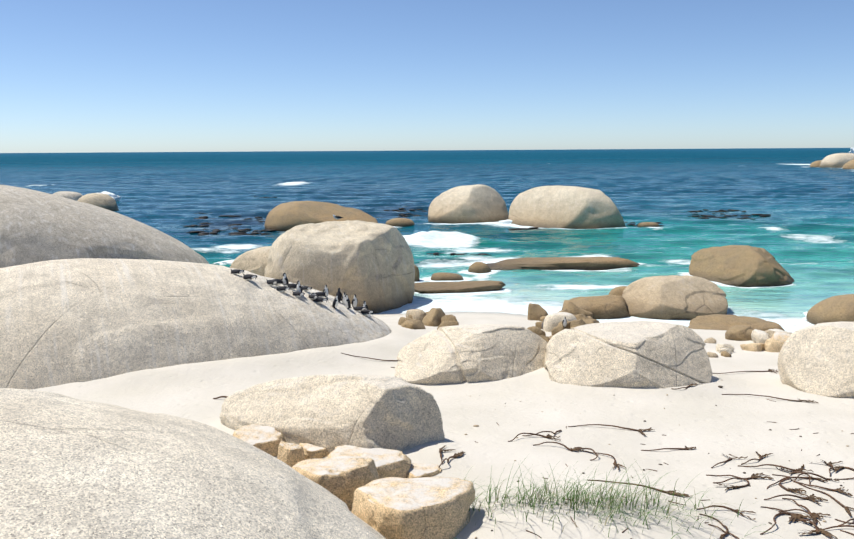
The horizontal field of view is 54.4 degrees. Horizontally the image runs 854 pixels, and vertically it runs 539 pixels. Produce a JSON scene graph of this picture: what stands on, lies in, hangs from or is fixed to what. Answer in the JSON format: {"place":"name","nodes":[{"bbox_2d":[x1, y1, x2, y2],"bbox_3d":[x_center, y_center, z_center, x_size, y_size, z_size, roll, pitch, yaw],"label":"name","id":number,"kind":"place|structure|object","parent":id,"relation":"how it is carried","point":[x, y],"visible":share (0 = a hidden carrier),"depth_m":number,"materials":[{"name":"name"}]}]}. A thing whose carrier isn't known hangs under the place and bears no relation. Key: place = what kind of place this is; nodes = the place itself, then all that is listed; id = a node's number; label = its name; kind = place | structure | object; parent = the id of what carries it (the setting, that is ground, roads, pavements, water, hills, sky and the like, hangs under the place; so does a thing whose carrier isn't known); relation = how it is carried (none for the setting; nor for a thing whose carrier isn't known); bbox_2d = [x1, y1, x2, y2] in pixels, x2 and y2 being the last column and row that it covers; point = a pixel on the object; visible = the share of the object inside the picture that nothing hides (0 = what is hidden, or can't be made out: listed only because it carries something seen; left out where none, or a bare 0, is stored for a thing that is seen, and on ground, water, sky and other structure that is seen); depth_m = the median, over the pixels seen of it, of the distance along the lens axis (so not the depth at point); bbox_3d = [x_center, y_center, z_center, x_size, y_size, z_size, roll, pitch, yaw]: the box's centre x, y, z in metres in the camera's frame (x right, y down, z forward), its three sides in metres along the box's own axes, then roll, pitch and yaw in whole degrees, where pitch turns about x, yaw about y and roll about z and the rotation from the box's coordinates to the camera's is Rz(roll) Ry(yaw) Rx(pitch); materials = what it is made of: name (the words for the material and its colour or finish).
{"place":"outdoors","nodes":[
{"label":"outdoors","id":0,"kind":"place"},
{"bbox_2d":[0,148,853,332],"bbox_3d":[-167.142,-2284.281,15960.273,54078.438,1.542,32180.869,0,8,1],"label":"sea water","id":1,"kind":"structure","parent":0,"point":[803,234],"depth_m":146.47,"materials":[{"name":"blue liquid"}]},
{"bbox_2d":[53,191,82,200],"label":"boulder","id":2,"kind":"object","parent":1,"relation":"in","point":[75,196],"visible":0.21,"depth_m":149.35,"materials":[{"name":"grey stone"}]},
{"bbox_2d":[77,193,117,210],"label":"boulder","id":3,"kind":"object","parent":1,"relation":"in","point":[105,201],"visible":0.4,"depth_m":130.58,"materials":[{"name":"stone"}]},
{"bbox_2d":[101,191,120,200],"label":"splash foam","id":4,"kind":"object","parent":1,"relation":"in","point":[115,197],"visible":0.19,"depth_m":156.27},
{"bbox_2d":[213,260,233,264],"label":"splash foam","id":5,"kind":"object","parent":1,"relation":"on","point":[227,262],"visible":0.12,"depth_m":67.20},
{"bbox_2d":[280,182,306,183],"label":"splash foam","id":6,"kind":"object","parent":1,"relation":"on","point":[293,182],"visible":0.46,"depth_m":234.28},
{"bbox_2d":[265,201,377,231],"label":"boulder","id":7,"kind":"object","parent":1,"relation":"in","point":[284,217],"visible":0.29,"depth_m":97.80,"materials":[{"name":"brown stone"}]},
{"bbox_2d":[386,218,413,226],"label":"rock","id":8,"kind":"object","parent":1,"relation":"in","point":[400,222],"visible":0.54,"depth_m":100.52,"materials":[{"name":"brown stone"}]},
{"bbox_2d":[414,265,419,281],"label":"rock","id":9,"kind":"object","parent":1,"relation":"in","point":[417,275],"visible":0.21,"depth_m":57.98,"materials":[{"name":"brown stone"}]},
{"bbox_2d":[431,272,463,280],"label":"rock","id":10,"kind":"object","parent":1,"relation":"in","point":[442,276],"visible":0.44,"depth_m":58.45,"materials":[{"name":"brown stone"}]},
{"bbox_2d":[428,184,508,223],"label":"boulder","id":11,"kind":"object","parent":1,"relation":"in","point":[478,203],"visible":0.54,"depth_m":106.93,"materials":[{"name":"stone"}]},
{"bbox_2d":[468,262,490,272],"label":"rock","id":12,"kind":"object","parent":1,"relation":"in","point":[478,267],"visible":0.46,"depth_m":61.91,"materials":[{"name":"brown stone"}]},
{"bbox_2d":[183,185,826,255],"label":"floating kelp","id":13,"kind":"object","parent":1,"relation":"on","point":[240,232],"visible":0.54,"depth_m":105.57},
{"bbox_2d":[499,219,511,223],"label":"splash foam","id":14,"kind":"object","parent":1,"relation":"on","point":[507,221],"visible":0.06,"depth_m":102.93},
{"bbox_2d":[487,257,639,270],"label":"rock slab","id":15,"kind":"object","parent":1,"relation":"on","point":[569,263],"visible":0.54,"depth_m":64.88,"materials":[{"name":"brown stone"}]},
{"bbox_2d":[508,185,625,228],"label":"boulder","id":16,"kind":"object","parent":1,"relation":"in","point":[569,207],"visible":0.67,"depth_m":98.62,"materials":[{"name":"stone"}]},
{"bbox_2d":[638,222,659,226],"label":"rock","id":17,"kind":"object","parent":1,"relation":"in","point":[648,224],"visible":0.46,"depth_m":97.78,"materials":[{"name":"brown stone"}]},
{"bbox_2d":[689,245,794,286],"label":"boulder","id":18,"kind":"object","parent":1,"relation":"in","point":[741,265],"visible":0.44,"depth_m":57.45,"materials":[{"name":"brown stone"}]},
{"bbox_2d":[810,160,821,166],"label":"boulder","id":19,"kind":"object","parent":1,"relation":"in","point":[815,163],"visible":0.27,"depth_m":394.17,"materials":[{"name":"brown stone"}]},
{"bbox_2d":[819,153,853,167],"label":"boulder","id":20,"kind":"object","parent":1,"relation":"in","point":[838,160],"visible":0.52,"depth_m":377.41,"materials":[{"name":"stone"}]},
{"bbox_2d":[842,159,853,168],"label":"boulder","id":21,"kind":"object","parent":1,"relation":"in","point":[849,164],"visible":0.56,"depth_m":354.47,"materials":[{"name":"brown stone"}]},
{"bbox_2d":[0,0,853,152],"label":"sky","id":22,"kind":"structure","parent":0,"point":[77,76],"materials":[{"name":"blue"}]},
{"bbox_2d":[31,311,853,538],"bbox_3d":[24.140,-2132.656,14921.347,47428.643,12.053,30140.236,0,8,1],"label":"sand ground","id":23,"kind":"structure","parent":0,"point":[705,427],"depth_m":19.83,"materials":[{"name":"beige sand"}]},
{"bbox_2d":[0,185,208,267],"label":"boulder","id":24,"kind":"object","parent":23,"relation":"on","point":[37,226],"visible":0.44,"depth_m":50.27,"materials":[{"name":"grey stone"}]},
{"bbox_2d":[0,388,385,538],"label":"boulder","id":25,"kind":"object","parent":23,"relation":"on","point":[72,468],"visible":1,"depth_m":9.40,"materials":[{"name":"stone"}]},
{"bbox_2d":[0,258,391,389],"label":"boulder","id":26,"kind":"object","parent":23,"relation":"on","point":[64,321],"visible":0.27,"depth_m":26.42,"materials":[{"name":"stone"}]},
{"bbox_2d":[230,269,243,274],"bbox_3d":[-6.881,0.096,30.071,0.515,0.233,0.264,4,9,29],"label":"penguin","id":27,"kind":"object","parent":26,"relation":"on","point":[236,271],"visible":0.88,"depth_m":30.02,"materials":[{"name":"black"}]},
{"bbox_2d":[243,274,256,279],"bbox_3d":[-6.362,0.284,29.876,0.574,0.260,0.294,0,8,3],"label":"penguin","id":28,"kind":"object","parent":26,"relation":"on","point":[248,277],"visible":0.9,"depth_m":29.77,"materials":[{"name":"black"}]},
{"bbox_2d":[266,279,277,285],"bbox_3d":[-5.665,0.492,30.418,0.281,0.249,0.549,-30,31,-74],"label":"penguin","id":29,"kind":"object","parent":26,"relation":"on","point":[271,282],"visible":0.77,"depth_m":30.32,"materials":[{"name":"black"}]},
{"bbox_2d":[273,279,282,284],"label":"penguin","id":30,"kind":"object","parent":26,"relation":"on","point":[280,281],"visible":0.56,"depth_m":31.06,"materials":[{"name":"black"}]},
{"bbox_2d":[276,286,290,291],"bbox_3d":[-5.236,0.720,30.182,0.523,0.237,0.268,3,9,24],"label":"penguin","id":31,"kind":"object","parent":26,"relation":"on","point":[282,288],"visible":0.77,"depth_m":30.14,"materials":[{"name":"black"}]},
{"bbox_2d":[282,273,288,284],"bbox_3d":[-5.312,0.408,31.248,0.245,0.587,0.242,-1,8,-5],"label":"penguin","id":32,"kind":"object","parent":26,"relation":"on","point":[285,280],"visible":0.65,"depth_m":31.15,"materials":[{"name":"white"}]},
{"bbox_2d":[284,283,296,288],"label":"penguin","id":33,"kind":"object","parent":26,"relation":"on","point":[292,285],"visible":0.6,"depth_m":31.10,"materials":[{"name":"black"}]},
{"bbox_2d":[292,291,304,296],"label":"penguin","id":34,"kind":"object","parent":26,"relation":"on","point":[296,294],"visible":0.85,"depth_m":30.28,"materials":[{"name":"black"}]},
{"bbox_2d":[296,281,302,291],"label":"penguin","id":35,"kind":"object","parent":26,"relation":"on","point":[299,288],"visible":0.79,"depth_m":30.51,"materials":[{"name":"white"}]},
{"bbox_2d":[301,285,311,290],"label":"penguin","id":36,"kind":"object","parent":26,"relation":"on","point":[305,288],"visible":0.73,"depth_m":31.56,"materials":[{"name":"white"}]},
{"bbox_2d":[309,294,318,299],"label":"penguin","id":37,"kind":"object","parent":26,"relation":"on","point":[312,296],"visible":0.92,"depth_m":30.62,"materials":[{"name":"black"}]},
{"bbox_2d":[312,292,325,297],"bbox_3d":[-4.089,0.964,31.483,0.532,0.241,0.272,-6,10,-34],"label":"penguin","id":38,"kind":"object","parent":26,"relation":"on","point":[321,294],"visible":0.85,"depth_m":31.44,"materials":[{"name":"black"}]},
{"bbox_2d":[314,297,327,302],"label":"penguin","id":39,"kind":"object","parent":26,"relation":"on","point":[320,300],"visible":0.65,"depth_m":30.66,"materials":[{"name":"black"}]},
{"bbox_2d":[323,285,328,297],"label":"penguin","id":40,"kind":"object","parent":26,"relation":"on","point":[326,290],"visible":0.81,"depth_m":32.02,"materials":[{"name":"white"}]},
{"bbox_2d":[332,295,337,308],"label":"penguin","id":41,"kind":"object","parent":26,"relation":"on","point":[335,303],"visible":1,"depth_m":30.97,"materials":[{"name":"white"}]},
{"bbox_2d":[336,288,341,301],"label":"penguin","id":42,"kind":"object","parent":26,"relation":"on","point":[339,293],"visible":0.73,"depth_m":32.28,"materials":[{"name":"black"}]},
{"bbox_2d":[341,292,345,304],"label":"penguin","id":43,"kind":"object","parent":26,"relation":"on","point":[343,298],"visible":0.58,"depth_m":32.22,"materials":[{"name":"white"}]},
{"bbox_2d":[345,294,351,308],"bbox_3d":[-3.023,1.225,31.732,0.242,0.587,0.245,1,8,7],"label":"penguin","id":44,"kind":"object","parent":26,"relation":"on","point":[347,303],"visible":0.9,"depth_m":31.64,"materials":[{"name":"white"}]},
{"bbox_2d":[351,294,357,306],"bbox_3d":[-2.876,1.251,32.933,0.260,0.560,0.236,2,8,14],"label":"penguin","id":45,"kind":"object","parent":26,"relation":"on","point":[354,302],"visible":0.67,"depth_m":32.85,"materials":[{"name":"white"}]},
{"bbox_2d":[352,306,365,311],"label":"penguin","id":46,"kind":"object","parent":26,"relation":"on","point":[358,309],"visible":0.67,"depth_m":32.14,"materials":[{"name":"black"}]},
{"bbox_2d":[361,309,373,314],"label":"penguin","id":47,"kind":"object","parent":26,"relation":"on","point":[366,312],"visible":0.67,"depth_m":32.22,"materials":[{"name":"black"}]},
{"bbox_2d":[230,246,270,276],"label":"boulder","id":48,"kind":"object","parent":23,"relation":"on","point":[254,261],"visible":0.1,"depth_m":53.51,"materials":[{"name":"stone"}]},
{"bbox_2d":[233,424,285,456],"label":"tan block","id":49,"kind":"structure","parent":23,"relation":"on","point":[268,439],"depth_m":17.98,"materials":[{"name":"stone"}]},
{"bbox_2d":[277,441,304,467],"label":"tan block","id":50,"kind":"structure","parent":23,"relation":"on","point":[291,455],"depth_m":17.15,"materials":[{"name":"stone"}]},
{"bbox_2d":[299,443,329,459],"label":"tan block","id":51,"kind":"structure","parent":23,"relation":"on","point":[311,451],"depth_m":17.59,"materials":[{"name":"stone"}]},
{"bbox_2d":[220,374,444,452],"bbox_3d":[-2.386,3.687,19.104,5.568,2.712,2.424,3,9,24],"label":"boulder","id":52,"kind":"object","parent":23,"relation":"on","point":[329,412],"visible":0.56,"depth_m":18.25,"materials":[{"name":"stone"}]},
{"bbox_2d":[292,456,378,510],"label":"tan block","id":53,"kind":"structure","parent":23,"relation":"on","point":[343,478],"depth_m":15.16,"materials":[{"name":"stone"}]},
{"bbox_2d":[265,220,414,313],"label":"boulder","id":54,"kind":"object","parent":23,"relation":"on","point":[371,264],"visible":0.6,"depth_m":47.23,"materials":[{"name":"stone"}]},
{"bbox_2d":[327,445,410,478],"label":"tan block","id":55,"kind":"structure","parent":23,"relation":"on","point":[392,463],"depth_m":16.80,"materials":[{"name":"stone"}]},
{"bbox_2d":[398,317,413,324],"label":"shore rock","id":56,"kind":"object","parent":23,"relation":"on","point":[402,320],"visible":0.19,"depth_m":35.01,"materials":[{"name":"brown stone"}]},
{"bbox_2d":[351,477,474,538],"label":"tan block","id":57,"kind":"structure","parent":23,"relation":"on","point":[413,508],"depth_m":13.62,"materials":[{"name":"stone"}]},
{"bbox_2d":[401,320,425,328],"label":"shore rock","id":58,"kind":"object","parent":23,"relation":"on","point":[414,324],"visible":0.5,"depth_m":34.32,"materials":[{"name":"brown stone"}]},
{"bbox_2d":[406,309,426,320],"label":"shore rock","id":59,"kind":"object","parent":23,"relation":"on","point":[418,314],"visible":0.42,"depth_m":37.43,"materials":[{"name":"stone"}]},
{"bbox_2d":[406,463,442,477],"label":"tan block","id":60,"kind":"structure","parent":23,"relation":"on","point":[418,470],"depth_m":16.81,"materials":[{"name":"stone"}]},
{"bbox_2d":[422,308,444,326],"bbox_3d":[0.351,2.427,36.932,1.076,1.400,1.241,6,10,38],"label":"shore rock","id":61,"kind":"object","parent":23,"relation":"on","point":[432,317],"visible":0.44,"depth_m":36.58,"materials":[{"name":"brown stone"}]},
{"bbox_2d":[437,321,458,329],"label":"shore rock","id":62,"kind":"object","parent":23,"relation":"on","point":[448,323],"visible":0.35,"depth_m":34.85,"materials":[{"name":"brown stone"}]},
{"bbox_2d":[441,315,456,322],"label":"shore rock","id":63,"kind":"object","parent":23,"relation":"on","point":[445,318],"visible":0.4,"depth_m":36.51,"materials":[{"name":"brown stone"}]},
{"bbox_2d":[414,280,504,292],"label":"rock slab","id":64,"kind":"object","parent":23,"relation":"on","point":[455,287],"visible":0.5,"depth_m":54.46,"materials":[{"name":"brown stone"}]},
{"bbox_2d":[394,324,546,384],"bbox_3d":[1.434,2.819,25.829,4.878,2.115,2.954,0,8,1],"label":"boulder","id":65,"kind":"object","parent":23,"relation":"on","point":[467,353],"visible":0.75,"depth_m":25.15,"materials":[{"name":"stone"}]},
{"bbox_2d":[213,353,853,538],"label":"kelp","id":66,"kind":"object","parent":23,"relation":"on","point":[796,516],"visible":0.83,"depth_m":16.77},
{"bbox_2d":[527,326,545,335],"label":"shore rock","id":67,"kind":"object","parent":23,"relation":"on","point":[537,330],"visible":0.42,"depth_m":32.94,"materials":[{"name":"brown stone"}]},
{"bbox_2d":[528,303,547,320],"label":"shore rock","id":68,"kind":"object","parent":23,"relation":"on","point":[536,312],"visible":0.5,"depth_m":40.28,"materials":[{"name":"brown stone"}]},
{"bbox_2d":[535,322,542,328],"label":"shore rock","id":69,"kind":"object","parent":23,"relation":"on","point":[538,324],"visible":0.31,"depth_m":36.14,"materials":[{"name":"brown stone"}]},
{"bbox_2d":[540,335,549,342],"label":"shore rock","id":70,"kind":"object","parent":23,"relation":"on","point":[546,339],"visible":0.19,"depth_m":30.59,"materials":[{"name":"brown stone"}]},
{"bbox_2d":[551,324,567,334],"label":"shore rock","id":71,"kind":"object","parent":23,"relation":"on","point":[556,329],"visible":0.38,"depth_m":33.02,"materials":[{"name":"brown stone"}]},
{"bbox_2d":[562,317,566,326],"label":"penguin","id":72,"kind":"object","parent":71,"relation":"on","point":[564,321],"visible":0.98,"depth_m":32.91,"materials":[{"name":"black"}]},
{"bbox_2d":[543,312,576,331],"bbox_3d":[5.690,2.433,35.350,1.462,1.247,1.308,0,8,1],"label":"shore rock","id":73,"kind":"object","parent":23,"relation":"on","point":[551,321],"visible":0.35,"depth_m":34.88,"materials":[{"name":"stone"}]},
{"bbox_2d":[558,321,570,328],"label":"shore rock","id":74,"kind":"object","parent":23,"relation":"on","point":[567,324],"visible":0.08,"depth_m":33.50,"materials":[{"name":"brown stone"}]},
{"bbox_2d":[562,300,592,317],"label":"shore rock","id":75,"kind":"object","parent":23,"relation":"on","point":[571,306],"visible":0.35,"depth_m":43.98,"materials":[{"name":"brown stone"}]},
{"bbox_2d":[570,319,585,328],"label":"shore rock","id":76,"kind":"object","parent":23,"relation":"on","point":[576,323],"visible":0.12,"depth_m":32.97,"materials":[{"name":"brown stone"}]},
{"bbox_2d":[575,314,589,319],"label":"shore rock","id":77,"kind":"object","parent":23,"relation":"on","point":[581,316],"visible":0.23,"depth_m":39.32,"materials":[{"name":"brown stone"}]},
{"bbox_2d":[582,319,598,322],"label":"shore rock","id":78,"kind":"object","parent":23,"relation":"on","point":[592,320],"visible":0.19,"depth_m":36.75,"materials":[{"name":"brown stone"}]},
{"bbox_2d":[570,295,630,318],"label":"boulder","id":79,"kind":"object","parent":23,"relation":"on","point":[607,307],"visible":0.5,"depth_m":45.51,"materials":[{"name":"brown stone"}]},
{"bbox_2d":[455,459,780,538],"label":"dune grass","id":80,"kind":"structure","parent":23,"relation":"on","point":[612,500],"depth_m":14.48,"materials":[{"name":"green plant"}]},
{"bbox_2d":[609,286,626,295],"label":"boulder","id":81,"kind":"object","parent":23,"relation":"on","point":[618,291],"visible":0.12,"depth_m":48.90,"materials":[{"name":"brown stone"}]},
{"bbox_2d":[544,321,712,388],"bbox_3d":[6.053,2.778,25.132,5.035,2.055,3.680,0,8,1],"label":"boulder","id":82,"kind":"object","parent":23,"relation":"on","point":[639,354],"visible":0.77,"depth_m":24.26,"materials":[{"name":"stone"}]},
{"bbox_2d":[464,380,848,538],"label":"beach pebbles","id":83,"kind":"object","parent":23,"relation":"on","point":[661,464],"visible":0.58,"depth_m":18.27,"materials":[{"name":"brown"}]},
{"bbox_2d":[622,275,727,319],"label":"boulder","id":84,"kind":"object","parent":23,"relation":"on","point":[677,297],"visible":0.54,"depth_m":45.84,"materials":[{"name":"stone"}]},
{"bbox_2d":[704,337,715,343],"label":"shore rock","id":85,"kind":"object","parent":23,"relation":"on","point":[710,340],"visible":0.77,"depth_m":33.78,"materials":[{"name":"stone"}]},
{"bbox_2d":[707,352,717,357],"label":"shore rock","id":86,"kind":"object","parent":23,"relation":"on","point":[712,355],"visible":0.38,"depth_m":30.08,"materials":[{"name":"stone"}]},
{"bbox_2d":[718,348,730,353],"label":"shore rock","id":87,"kind":"object","parent":23,"relation":"on","point":[728,350],"visible":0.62,"depth_m":30.96,"materials":[{"name":"stone"}]},
{"bbox_2d":[716,343,733,352],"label":"shore rock","id":88,"kind":"object","parent":23,"relation":"on","point":[719,346],"visible":0.48,"depth_m":31.44,"materials":[{"name":"stone"}]},
{"bbox_2d":[721,351,731,356],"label":"shore rock","id":89,"kind":"object","parent":23,"relation":"on","point":[725,354],"visible":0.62,"depth_m":30.27,"materials":[{"name":"brown stone"}]},
{"bbox_2d":[688,314,784,330],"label":"boulder","id":90,"kind":"object","parent":23,"relation":"on","point":[716,322],"visible":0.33,"depth_m":40.66,"materials":[{"name":"brown stone"}]},
{"bbox_2d":[725,325,752,340],"bbox_3d":[13.245,2.943,34.992,1.160,1.061,1.382,7,11,41],"label":"shore rock","id":91,"kind":"object","parent":23,"relation":"on","point":[736,333],"visible":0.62,"depth_m":34.60,"materials":[{"name":"brown stone"}]},
{"bbox_2d":[746,329,752,340],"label":"shore rock","id":92,"kind":"object","parent":23,"relation":"on","point":[748,332],"visible":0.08,"depth_m":34.56,"materials":[{"name":"brown stone"}]},
{"bbox_2d":[740,343,764,351],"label":"shore rock","id":93,"kind":"object","parent":23,"relation":"on","point":[756,347],"visible":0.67,"depth_m":31.80,"materials":[{"name":"beige stone"}]},
{"bbox_2d":[751,329,771,342],"bbox_3d":[13.677,2.840,33.686,0.962,0.738,1.047,-2,8,-14],"label":"shore rock","id":94,"kind":"object","parent":23,"relation":"on","point":[759,336],"visible":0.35,"depth_m":33.41,"materials":[{"name":"stone"}]},
{"bbox_2d":[765,330,774,336],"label":"shore rock","id":95,"kind":"object","parent":23,"relation":"on","point":[770,332],"visible":0.08,"depth_m":34.34,"materials":[{"name":"stone"}]},
{"bbox_2d":[764,337,784,351],"bbox_3d":[13.570,3.113,31.705,1.306,1.048,0.943,3,9,20],"label":"shore rock","id":96,"kind":"object","parent":23,"relation":"on","point":[773,344],"visible":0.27,"depth_m":31.45,"materials":[{"name":"beige stone"}]},
{"bbox_2d":[764,329,791,333],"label":"shore rock","id":97,"kind":"object","parent":23,"relation":"on","point":[779,330],"visible":0.19,"depth_m":34.79,"materials":[{"name":"stone"}]},
{"bbox_2d":[772,332,790,340],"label":"shore rock","id":98,"kind":"object","parent":23,"relation":"on","point":[781,336],"visible":0.25,"depth_m":33.12,"materials":[{"name":"beige stone"}]},
{"bbox_2d":[778,321,853,397],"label":"boulder","id":99,"kind":"object","parent":23,"relation":"on","point":[817,359],"visible":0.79,"depth_m":24.48,"materials":[{"name":"stone"}]},
{"bbox_2d":[806,294,853,324],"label":"boulder","id":100,"kind":"object","parent":23,"relation":"on","point":[839,308],"visible":0.54,"depth_m":42.82,"materials":[{"name":"brown stone"}]}
]}

